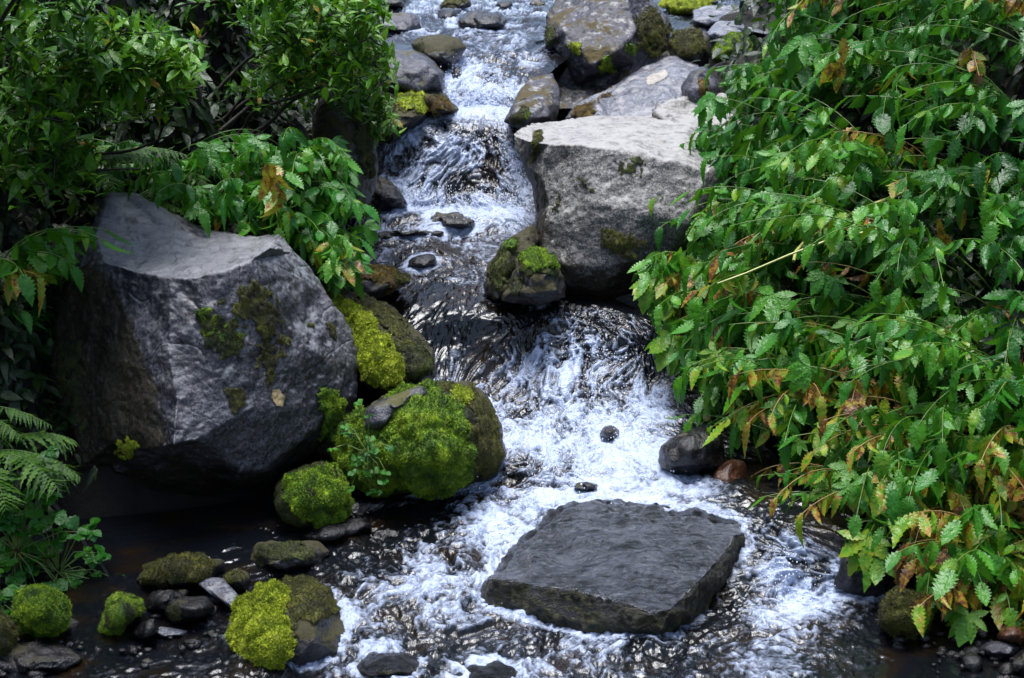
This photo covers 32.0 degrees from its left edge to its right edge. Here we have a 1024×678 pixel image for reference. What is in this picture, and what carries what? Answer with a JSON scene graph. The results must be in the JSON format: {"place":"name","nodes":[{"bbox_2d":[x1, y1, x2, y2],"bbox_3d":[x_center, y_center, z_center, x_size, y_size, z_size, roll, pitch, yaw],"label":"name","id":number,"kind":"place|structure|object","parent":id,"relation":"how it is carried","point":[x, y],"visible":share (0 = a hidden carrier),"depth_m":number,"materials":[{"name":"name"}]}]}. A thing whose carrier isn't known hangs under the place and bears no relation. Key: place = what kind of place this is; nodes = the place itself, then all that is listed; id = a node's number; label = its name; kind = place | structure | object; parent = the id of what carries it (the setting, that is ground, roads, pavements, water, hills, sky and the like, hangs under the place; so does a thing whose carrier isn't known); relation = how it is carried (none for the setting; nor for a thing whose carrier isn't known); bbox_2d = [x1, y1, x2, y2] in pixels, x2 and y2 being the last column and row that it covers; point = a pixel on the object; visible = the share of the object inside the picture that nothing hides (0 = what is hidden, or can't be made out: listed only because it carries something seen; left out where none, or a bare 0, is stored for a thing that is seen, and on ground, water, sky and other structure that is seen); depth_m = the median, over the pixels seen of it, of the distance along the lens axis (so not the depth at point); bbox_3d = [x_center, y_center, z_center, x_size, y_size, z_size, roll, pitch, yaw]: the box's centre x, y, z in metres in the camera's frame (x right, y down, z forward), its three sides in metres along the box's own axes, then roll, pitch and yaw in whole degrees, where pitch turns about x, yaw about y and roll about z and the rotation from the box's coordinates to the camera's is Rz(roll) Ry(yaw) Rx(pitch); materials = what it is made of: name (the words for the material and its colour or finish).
{"place":"outdoors","nodes":[
{"label":"outdoors","id":0,"kind":"place"},
{"bbox_2d":[0,0,1023,677],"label":"stream water","id":1,"kind":"structure","parent":0,"point":[746,624],"depth_m":5.31,"materials":[{"name":"liquid"}]},
{"bbox_2d":[0,609,18,655],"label":"mossy rock","id":2,"kind":"object","parent":1,"relation":"on","point":[9,632],"visible":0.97,"depth_m":4.53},
{"bbox_2d":[10,583,71,637],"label":"mossy rock","id":3,"kind":"object","parent":1,"relation":"on","point":[40,610],"visible":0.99,"depth_m":4.61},
{"bbox_2d":[97,590,145,635],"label":"mossy rock","id":4,"kind":"object","parent":1,"relation":"on","point":[123,610],"visible":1,"depth_m":4.66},
{"bbox_2d":[144,589,188,610],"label":"rock","id":5,"kind":"object","parent":1,"relation":"on","point":[158,600],"visible":0.81,"depth_m":4.83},
{"bbox_2d":[198,577,237,608],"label":"flat stone","id":6,"kind":"object","parent":1,"relation":"on","point":[222,590],"visible":0.84,"depth_m":4.87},
{"bbox_2d":[357,651,418,677],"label":"rock","id":7,"kind":"object","parent":1,"relation":"in","point":[373,664],"visible":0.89,"depth_m":4.51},
{"bbox_2d":[368,176,407,211],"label":"rock","id":8,"kind":"object","parent":1,"relation":"on","point":[387,196],"visible":0.9,"depth_m":7.12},
{"bbox_2d":[379,12,420,33],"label":"rock","id":9,"kind":"object","parent":1,"relation":"on","point":[406,22],"visible":0.67,"depth_m":8.60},
{"bbox_2d":[411,34,465,68],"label":"rock","id":10,"kind":"object","parent":1,"relation":"on","point":[441,50],"visible":0.81,"depth_m":7.73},
{"bbox_2d":[430,212,474,228],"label":"rock","id":11,"kind":"object","parent":1,"relation":"in","point":[449,220],"visible":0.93,"depth_m":7.05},
{"bbox_2d":[457,10,506,29],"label":"rock","id":12,"kind":"object","parent":1,"relation":"on","point":[477,19],"visible":0.98,"depth_m":8.69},
{"bbox_2d":[454,660,517,677],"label":"rock","id":13,"kind":"object","parent":1,"relation":"in","point":[496,669],"visible":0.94,"depth_m":4.47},
{"bbox_2d":[483,224,538,301],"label":"mossy rock","id":14,"kind":"object","parent":1,"relation":"on","point":[501,265],"visible":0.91,"depth_m":6.28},
{"bbox_2d":[504,73,559,128],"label":"rock","id":15,"kind":"object","parent":1,"relation":"in","point":[537,99],"visible":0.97,"depth_m":7.29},
{"bbox_2d":[501,246,565,305],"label":"mossy rock","id":16,"kind":"object","parent":1,"relation":"on","point":[537,277],"visible":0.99,"depth_m":6.12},
{"bbox_2d":[385,35,835,620],"bbox_3d":[-0.118,-0.266,6.250,1.190,1.303,3.818,-4,14,-14],"label":"water spray","id":17,"kind":"object","parent":1,"relation":"on","point":[551,343],"visible":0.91,"depth_m":7.09,"materials":[{"name":"white"}]},
{"bbox_2d":[480,498,744,634],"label":"washed slab","id":18,"kind":"structure","parent":1,"relation":"in","point":[617,565],"depth_m":4.84,"materials":[{"name":"stone"}]},
{"bbox_2d":[658,0,717,14],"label":"mossy rock","id":19,"kind":"object","parent":1,"relation":"on","point":[677,7],"visible":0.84,"depth_m":9.21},
{"bbox_2d":[658,426,724,475],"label":"rock","id":20,"kind":"object","parent":1,"relation":"on","point":[685,453],"visible":0.97,"depth_m":5.41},
{"bbox_2d":[693,5,753,25],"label":"slab","id":21,"kind":"structure","parent":1,"relation":"on","point":[701,16],"depth_m":8.84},
{"bbox_2d":[713,459,746,481],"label":"rock","id":22,"kind":"object","parent":1,"relation":"in","point":[729,470],"visible":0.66,"depth_m":5.39,"materials":[{"name":"stone"}]},
{"bbox_2d":[877,584,932,640],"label":"mossy rock","id":23,"kind":"object","parent":1,"relation":"on","point":[895,616],"visible":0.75,"depth_m":4.62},
{"bbox_2d":[0,0,1023,518],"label":"ground","id":24,"kind":"structure","parent":0,"point":[108,492],"depth_m":6.06,"materials":[{"name":"soil"}]},
{"bbox_2d":[4,303,56,333],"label":"leafy plant","id":25,"kind":"object","parent":24,"relation":"on","point":[30,318],"visible":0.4,"depth_m":5.64,"materials":[{"name":"green plant"}]},
{"bbox_2d":[0,445,101,591],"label":"leaved plant","id":26,"kind":"object","parent":24,"relation":"on","point":[20,575],"visible":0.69,"depth_m":4.96,"materials":[{"name":"green plant"}]},
{"bbox_2d":[0,502,125,588],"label":"leaved plant","id":27,"kind":"object","parent":24,"relation":"on","point":[56,549],"visible":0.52,"depth_m":5.01,"materials":[{"name":"green plant"}]},
{"bbox_2d":[0,226,134,316],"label":"leafy plant","id":28,"kind":"object","parent":24,"relation":"on","point":[40,263],"visible":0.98,"depth_m":5.35,"materials":[{"name":"green plant"}]},
{"bbox_2d":[0,0,140,209],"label":"willow shrub","id":29,"kind":"object","parent":24,"relation":"on","point":[32,139],"visible":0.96,"depth_m":5.20,"materials":[{"name":"green plant"}]},
{"bbox_2d":[1,5,210,166],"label":"willow shrub","id":30,"kind":"object","parent":24,"relation":"on","point":[166,68],"visible":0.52,"depth_m":5.41,"materials":[{"name":"green plant"}]},
{"bbox_2d":[38,145,188,193],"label":"fern","id":31,"kind":"object","parent":24,"relation":"on","point":[139,154],"visible":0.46,"depth_m":5.83,"materials":[{"name":"green plant"}]},
{"bbox_2d":[73,128,273,219],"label":"leafy plant","id":32,"kind":"object","parent":24,"relation":"on","point":[210,157],"visible":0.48,"depth_m":6.09,"materials":[{"name":"green plant"}]},
{"bbox_2d":[45,191,359,497],"bbox_3d":[-1.014,0.134,5.727,1.044,1.126,0.868,13,19,42],"label":"boulder","id":33,"kind":"object","parent":24,"relation":"on","point":[190,359],"visible":0.86,"depth_m":5.38,"materials":[{"name":"stone"}]},
{"bbox_2d":[129,0,320,113],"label":"willow shrub","id":34,"kind":"object","parent":24,"relation":"on","point":[233,86],"visible":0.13,"depth_m":6.91,"materials":[{"name":"green plant"}]},
{"bbox_2d":[127,158,352,237],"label":"leafy plant","id":35,"kind":"object","parent":24,"relation":"on","point":[199,204],"visible":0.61,"depth_m":5.89,"materials":[{"name":"green plant"}]},
{"bbox_2d":[208,163,379,252],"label":"leafy plant","id":36,"kind":"object","parent":24,"relation":"on","point":[271,184],"visible":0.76,"depth_m":5.90,"materials":[{"name":"green plant"}]},
{"bbox_2d":[232,127,364,203],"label":"leafy plant","id":37,"kind":"object","parent":24,"relation":"on","point":[256,149],"visible":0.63,"depth_m":6.05,"materials":[{"name":"green plant"}]},
{"bbox_2d":[210,0,403,143],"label":"willow shrub","id":38,"kind":"object","parent":24,"relation":"on","point":[315,57],"visible":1,"depth_m":6.28,"materials":[{"name":"green plant"}]},
{"bbox_2d":[273,461,354,528],"bbox_3d":[-0.600,0.472,5.430,0.252,0.242,0.462,0,14,0],"label":"mossy rock","id":39,"kind":"object","parent":24,"relation":"on","point":[316,494],"visible":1,"depth_m":5.26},
{"bbox_2d":[282,211,380,292],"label":"leafy plant","id":40,"kind":"object","parent":24,"relation":"on","point":[308,242],"visible":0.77,"depth_m":5.90,"materials":[{"name":"green plant"}]},
{"bbox_2d":[312,82,377,204],"bbox_3d":[-0.648,-0.749,6.952,0.270,0.565,0.570,0,14,0],"label":"mossy rock","id":41,"kind":"object","parent":24,"relation":"on","point":[355,133],"visible":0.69,"depth_m":6.76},
{"bbox_2d":[350,85,406,146],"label":"willow shrub","id":42,"kind":"object","parent":41,"relation":"on","point":[387,121],"visible":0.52,"depth_m":6.83,"materials":[{"name":"green plant"}]},
{"bbox_2d":[315,263,410,298],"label":"mossy rock","id":43,"kind":"object","parent":24,"relation":"on","point":[382,281],"visible":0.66,"depth_m":6.22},
{"bbox_2d":[325,289,436,396],"bbox_3d":[-0.455,0.013,5.957,0.387,0.350,0.702,-5,15,-19],"label":"mossy boulder","id":44,"kind":"object","parent":24,"relation":"on","point":[394,349],"visible":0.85,"depth_m":5.75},
{"bbox_2d":[311,245,374,299],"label":"leafy plant","id":45,"kind":"object","parent":44,"relation":"on","point":[336,283],"visible":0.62,"depth_m":5.83,"materials":[{"name":"green plant"}]},
{"bbox_2d":[329,378,506,500],"bbox_3d":[-0.293,0.309,5.545,0.553,0.410,0.719,0,14,0],"label":"mossy boulder","id":46,"kind":"object","parent":24,"relation":"on","point":[444,438],"visible":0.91,"depth_m":5.33,"materials":[{"name":"plant"}]},
{"bbox_2d":[327,399,394,495],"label":"leaved plant","id":47,"kind":"object","parent":46,"relation":"on","point":[369,452],"visible":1,"depth_m":5.22,"materials":[{"name":"green plant"}]},
{"bbox_2d":[364,386,426,429],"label":"rock","id":48,"kind":"object","parent":46,"relation":"on","point":[382,410],"visible":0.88,"depth_m":5.32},
{"bbox_2d":[379,89,458,143],"bbox_3d":[-0.403,-0.932,7.480,0.363,0.240,0.592,0,14,0],"label":"mossy rock","id":49,"kind":"object","parent":24,"relation":"on","point":[413,109],"visible":0.77,"depth_m":7.31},
{"bbox_2d":[380,49,444,93],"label":"rock","id":50,"kind":"object","parent":49,"relation":"on","point":[418,71],"visible":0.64,"depth_m":7.45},
{"bbox_2d":[0,0,1023,620],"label":"undergrowth","id":51,"kind":"object","parent":24,"relation":"on","point":[76,210],"visible":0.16,"depth_m":6.18,"materials":[{"name":"green plant"}]},
{"bbox_2d":[0,406,51,446],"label":"fern","id":52,"kind":"object","parent":51,"relation":"on","point":[10,414],"visible":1,"depth_m":5.06,"materials":[{"name":"green plant"}]},
{"bbox_2d":[0,430,80,516],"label":"fern","id":53,"kind":"object","parent":51,"relation":"on","point":[53,466],"visible":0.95,"depth_m":4.95,"materials":[{"name":"green plant"}]},
{"bbox_2d":[248,146,360,225],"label":"leafy plant","id":54,"kind":"object","parent":51,"relation":"on","point":[339,177],"visible":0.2,"depth_m":6.04,"materials":[{"name":"green plant"}]},
{"bbox_2d":[0,591,1023,677],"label":"gravel","id":55,"kind":"structure","parent":24,"relation":"on","point":[970,658],"depth_m":4.60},
{"bbox_2d":[0,640,83,672],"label":"rock","id":56,"kind":"object","parent":55,"relation":"on","point":[24,657],"visible":0.94,"depth_m":4.51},
{"bbox_2d":[136,551,224,589],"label":"mossy rock","id":57,"kind":"object","parent":55,"relation":"on","point":[175,570],"visible":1,"depth_m":4.92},
{"bbox_2d":[164,596,214,624],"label":"rock","id":58,"kind":"object","parent":55,"relation":"on","point":[182,609],"visible":0.98,"depth_m":4.73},
{"bbox_2d":[223,574,344,669],"bbox_3d":[-0.591,0.739,4.708,0.315,0.235,0.586,0,14,0],"label":"mossy rock","id":59,"kind":"object","parent":55,"relation":"on","point":[278,624],"visible":0.98,"depth_m":4.57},
{"bbox_2d":[250,540,329,570],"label":"mossy rock","id":60,"kind":"object","parent":55,"relation":"on","point":[288,555],"visible":0.99,"depth_m":5.07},
{"bbox_2d":[304,517,371,542],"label":"rock","id":61,"kind":"object","parent":55,"relation":"on","point":[340,530],"visible":0.93,"depth_m":5.25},
{"bbox_2d":[543,0,673,111],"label":"cliff rock","id":62,"kind":"object","parent":24,"relation":"on","point":[600,46],"visible":0.95,"depth_m":7.92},
{"bbox_2d":[614,293,647,311],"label":"rock","id":63,"kind":"object","parent":24,"relation":"on","point":[627,299],"visible":0.08,"depth_m":6.42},
{"bbox_2d":[514,115,734,297],"bbox_3d":[0.460,-0.444,6.815,0.906,0.734,1.220,0,14,0],"label":"boulder","id":64,"kind":"object","parent":63,"relation":"on","point":[598,183],"visible":0.79,"depth_m":6.31,"materials":[{"name":"stone"}]},
{"bbox_2d":[565,56,699,118],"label":"slanting slab","id":65,"kind":"structure","parent":24,"relation":"on","point":[645,90],"depth_m":7.59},
{"bbox_2d":[660,49,670,59],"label":"rock","id":66,"kind":"object","parent":24,"relation":"on","point":[665,53],"visible":0.18,"depth_m":8.07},
{"bbox_2d":[667,27,711,66],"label":"mossy rock","id":67,"kind":"object","parent":66,"relation":"on","point":[691,44],"visible":0.98,"depth_m":7.98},
{"bbox_2d":[652,93,747,128],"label":"flat stone","id":68,"kind":"object","parent":24,"relation":"on","point":[679,110],"visible":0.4,"depth_m":7.17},
{"bbox_2d":[681,67,719,102],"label":"rock","id":69,"kind":"object","parent":68,"relation":"on","point":[692,88],"visible":0.73,"depth_m":7.39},
{"bbox_2d":[631,183,770,294],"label":"leafy plant","id":70,"kind":"object","parent":24,"relation":"on","point":[658,234],"visible":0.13,"depth_m":6.15,"materials":[{"name":"green plant"}]},
{"bbox_2d":[644,313,764,410],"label":"leafy plant","id":71,"kind":"object","parent":24,"relation":"on","point":[663,347],"visible":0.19,"depth_m":5.88,"materials":[{"name":"green plant"}]},
{"bbox_2d":[627,247,806,337],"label":"leafy plant","id":72,"kind":"object","parent":24,"relation":"on","point":[648,291],"visible":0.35,"depth_m":5.97,"materials":[{"name":"green plant"}]},
{"bbox_2d":[647,259,798,376],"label":"leafy plant","id":73,"kind":"object","parent":24,"relation":"on","point":[702,346],"visible":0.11,"depth_m":5.91,"materials":[{"name":"green plant"}]},
{"bbox_2d":[679,114,773,192],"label":"leafy plant","id":74,"kind":"object","parent":24,"relation":"on","point":[743,147],"visible":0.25,"depth_m":6.45,"materials":[{"name":"green plant"}]},
{"bbox_2d":[710,30,752,63],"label":"mossy rock","id":75,"kind":"object","parent":24,"relation":"on","point":[729,48],"visible":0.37,"depth_m":8.07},
{"bbox_2d":[660,295,812,458],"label":"leafy plant","id":76,"kind":"object","parent":24,"relation":"on","point":[702,407],"visible":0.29,"depth_m":5.65,"materials":[{"name":"green plant"}]},
{"bbox_2d":[676,184,819,295],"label":"leafy plant","id":77,"kind":"object","parent":24,"relation":"on","point":[715,231],"visible":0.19,"depth_m":6.06,"materials":[{"name":"green plant"}]},
{"bbox_2d":[651,259,869,380],"bbox_3d":[0.798,-0.102,5.954,0.727,0.388,1.007,0,14,0],"label":"leafy plant","id":78,"kind":"object","parent":24,"relation":"on","point":[697,312],"visible":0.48,"depth_m":5.69,"materials":[{"name":"green plant"}]},
{"bbox_2d":[707,43,837,133],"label":"leafy plant","id":79,"kind":"object","parent":24,"relation":"on","point":[748,72],"visible":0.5,"depth_m":6.53,"materials":[{"name":"green plant"}]},
{"bbox_2d":[689,91,862,209],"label":"leafy plant","id":80,"kind":"object","parent":24,"relation":"on","point":[709,106],"visible":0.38,"depth_m":6.30,"materials":[{"name":"green plant"}]},
{"bbox_2d":[673,341,926,470],"bbox_3d":[0.887,0.150,5.497,0.785,0.363,0.899,0,14,0],"label":"leafy plant","id":81,"kind":"object","parent":24,"relation":"on","point":[777,415],"visible":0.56,"depth_m":5.34,"materials":[{"name":"green plant"}]},
{"bbox_2d":[668,185,937,318],"bbox_3d":[0.931,-0.303,5.812,0.666,0.399,1.145,-4,14,-14],"label":"leafy plant","id":82,"kind":"object","parent":24,"relation":"on","point":[770,246],"visible":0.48,"depth_m":5.73,"materials":[{"name":"green plant"}]},
{"bbox_2d":[704,32,930,117],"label":"leafy plant","id":83,"kind":"object","parent":24,"relation":"on","point":[832,71],"visible":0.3,"depth_m":6.29,"materials":[{"name":"green plant"}]},
{"bbox_2d":[681,270,963,411],"bbox_3d":[1.004,-0.025,5.619,0.705,0.379,1.065,-9,17,-32],"label":"leafy plant","id":84,"kind":"object","parent":24,"relation":"on","point":[769,302],"visible":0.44,"depth_m":5.54,"materials":[{"name":"green plant"}]},
{"bbox_2d":[715,87,931,283],"bbox_3d":[1.121,-0.536,5.892,0.997,0.490,1.098,0,14,0],"label":"leafy plant","id":85,"kind":"object","parent":24,"relation":"on","point":[852,174],"visible":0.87,"depth_m":5.83,"materials":[{"name":"green plant"}]},
{"bbox_2d":[664,414,1023,595],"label":"leafy plant","id":86,"kind":"object","parent":24,"relation":"on","point":[807,473],"visible":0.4,"depth_m":5.00,"materials":[{"name":"green plant"}]},
{"bbox_2d":[698,340,1012,484],"bbox_3d":[1.014,0.290,5.405,1.112,0.439,0.614,10,17,36],"label":"leafy plant","id":87,"kind":"object","parent":24,"relation":"on","point":[757,383],"visible":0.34,"depth_m":5.39,"materials":[{"name":"green plant"}]},
{"bbox_2d":[834,551,895,596],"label":"rock","id":88,"kind":"object","parent":24,"relation":"on","point":[852,584],"visible":0.38,"depth_m":4.91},
{"bbox_2d":[728,14,1007,157],"bbox_3d":[1.245,-0.892,6.270,0.600,0.471,1.090,-9,16,-31],"label":"leafy plant","id":89,"kind":"object","parent":24,"relation":"on","point":[797,48],"visible":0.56,"depth_m":6.25,"materials":[{"name":"green plant"}]},
{"bbox_2d":[765,0,974,68],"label":"leafy plant","id":90,"kind":"object","parent":24,"relation":"on","point":[811,8],"visible":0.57,"depth_m":6.56,"materials":[{"name":"green plant"}]},
{"bbox_2d":[722,262,1022,418],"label":"leafy plant","id":91,"kind":"object","parent":24,"relation":"on","point":[831,330],"visible":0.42,"depth_m":5.53,"materials":[{"name":"green plant"}]},
{"bbox_2d":[724,177,1023,311],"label":"leafy plant","id":92,"kind":"object","parent":24,"relation":"on","point":[834,229],"visible":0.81,"depth_m":5.38,"materials":[{"name":"green plant"}]},
{"bbox_2d":[748,456,1023,627],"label":"leafy plant","id":93,"kind":"object","parent":24,"relation":"on","point":[1015,567],"visible":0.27,"depth_m":4.69,"materials":[{"name":"green plant"}]},
{"bbox_2d":[769,432,1023,636],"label":"leafy plant","id":94,"kind":"object","parent":24,"relation":"on","point":[843,492],"visible":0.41,"depth_m":4.90,"materials":[{"name":"green plant"}]},
{"bbox_2d":[778,352,1023,556],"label":"leafy plant","id":95,"kind":"object","parent":24,"relation":"on","point":[799,375],"visible":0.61,"depth_m":4.95,"materials":[{"name":"green plant"}]},
{"bbox_2d":[788,20,1023,147],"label":"leafy plant","id":96,"kind":"object","parent":24,"relation":"on","point":[1015,52],"visible":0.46,"depth_m":6.16,"materials":[{"name":"green plant"}]},
{"bbox_2d":[830,131,994,283],"bbox_3d":[1.294,-0.481,6.008,0.552,0.441,1.128,-8,16,-28],"label":"leafy plant","id":97,"kind":"object","parent":24,"relation":"on","point":[957,200],"visible":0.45,"depth_m":5.68,"materials":[{"name":"green plant"}]},
{"bbox_2d":[810,221,1023,399],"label":"leafy plant","id":98,"kind":"object","parent":24,"relation":"on","point":[975,325],"visible":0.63,"depth_m":5.34,"materials":[{"name":"green plant"}]},
{"bbox_2d":[817,311,1023,452],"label":"leafy plant","id":99,"kind":"object","parent":24,"relation":"on","point":[937,352],"visible":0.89,"depth_m":4.99,"materials":[{"name":"green plant"}]},
{"bbox_2d":[820,363,1023,523],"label":"leafy plant","id":100,"kind":"object","parent":24,"relation":"on","point":[1007,431],"visible":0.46,"depth_m":4.93,"materials":[{"name":"green plant"}]},
{"bbox_2d":[828,0,1023,36],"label":"leafy plant","id":101,"kind":"object","parent":24,"relation":"on","point":[914,15],"visible":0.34,"depth_m":6.34,"materials":[{"name":"green plant"}]},
{"bbox_2d":[831,50,1023,188],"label":"leafy plant","id":102,"kind":"object","parent":24,"relation":"on","point":[979,123],"visible":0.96,"depth_m":5.68,"materials":[{"name":"green plant"}]},
{"bbox_2d":[837,507,1023,646],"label":"leafy plant","id":103,"kind":"object","parent":24,"relation":"on","point":[877,563],"visible":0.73,"depth_m":4.61,"materials":[{"name":"green plant"}]},
{"bbox_2d":[842,441,1023,631],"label":"leafy plant","id":104,"kind":"object","parent":24,"relation":"on","point":[979,515],"visible":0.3,"depth_m":4.75,"materials":[{"name":"green plant"}]},
{"bbox_2d":[866,137,1023,281],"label":"leafy plant","id":105,"kind":"object","parent":24,"relation":"on","point":[1006,209],"visible":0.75,"depth_m":5.44,"materials":[{"name":"green plant"}]},
{"bbox_2d":[866,0,1023,60],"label":"leafy plant","id":106,"kind":"object","parent":24,"relation":"on","point":[986,14],"visible":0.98,"depth_m":5.89,"materials":[{"name":"green plant"}]},
{"bbox_2d":[925,305,1023,617],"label":"leafy plant","id":107,"kind":"object","parent":24,"relation":"on","point":[1015,515],"visible":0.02,"depth_m":5.14,"materials":[{"name":"green plant"}]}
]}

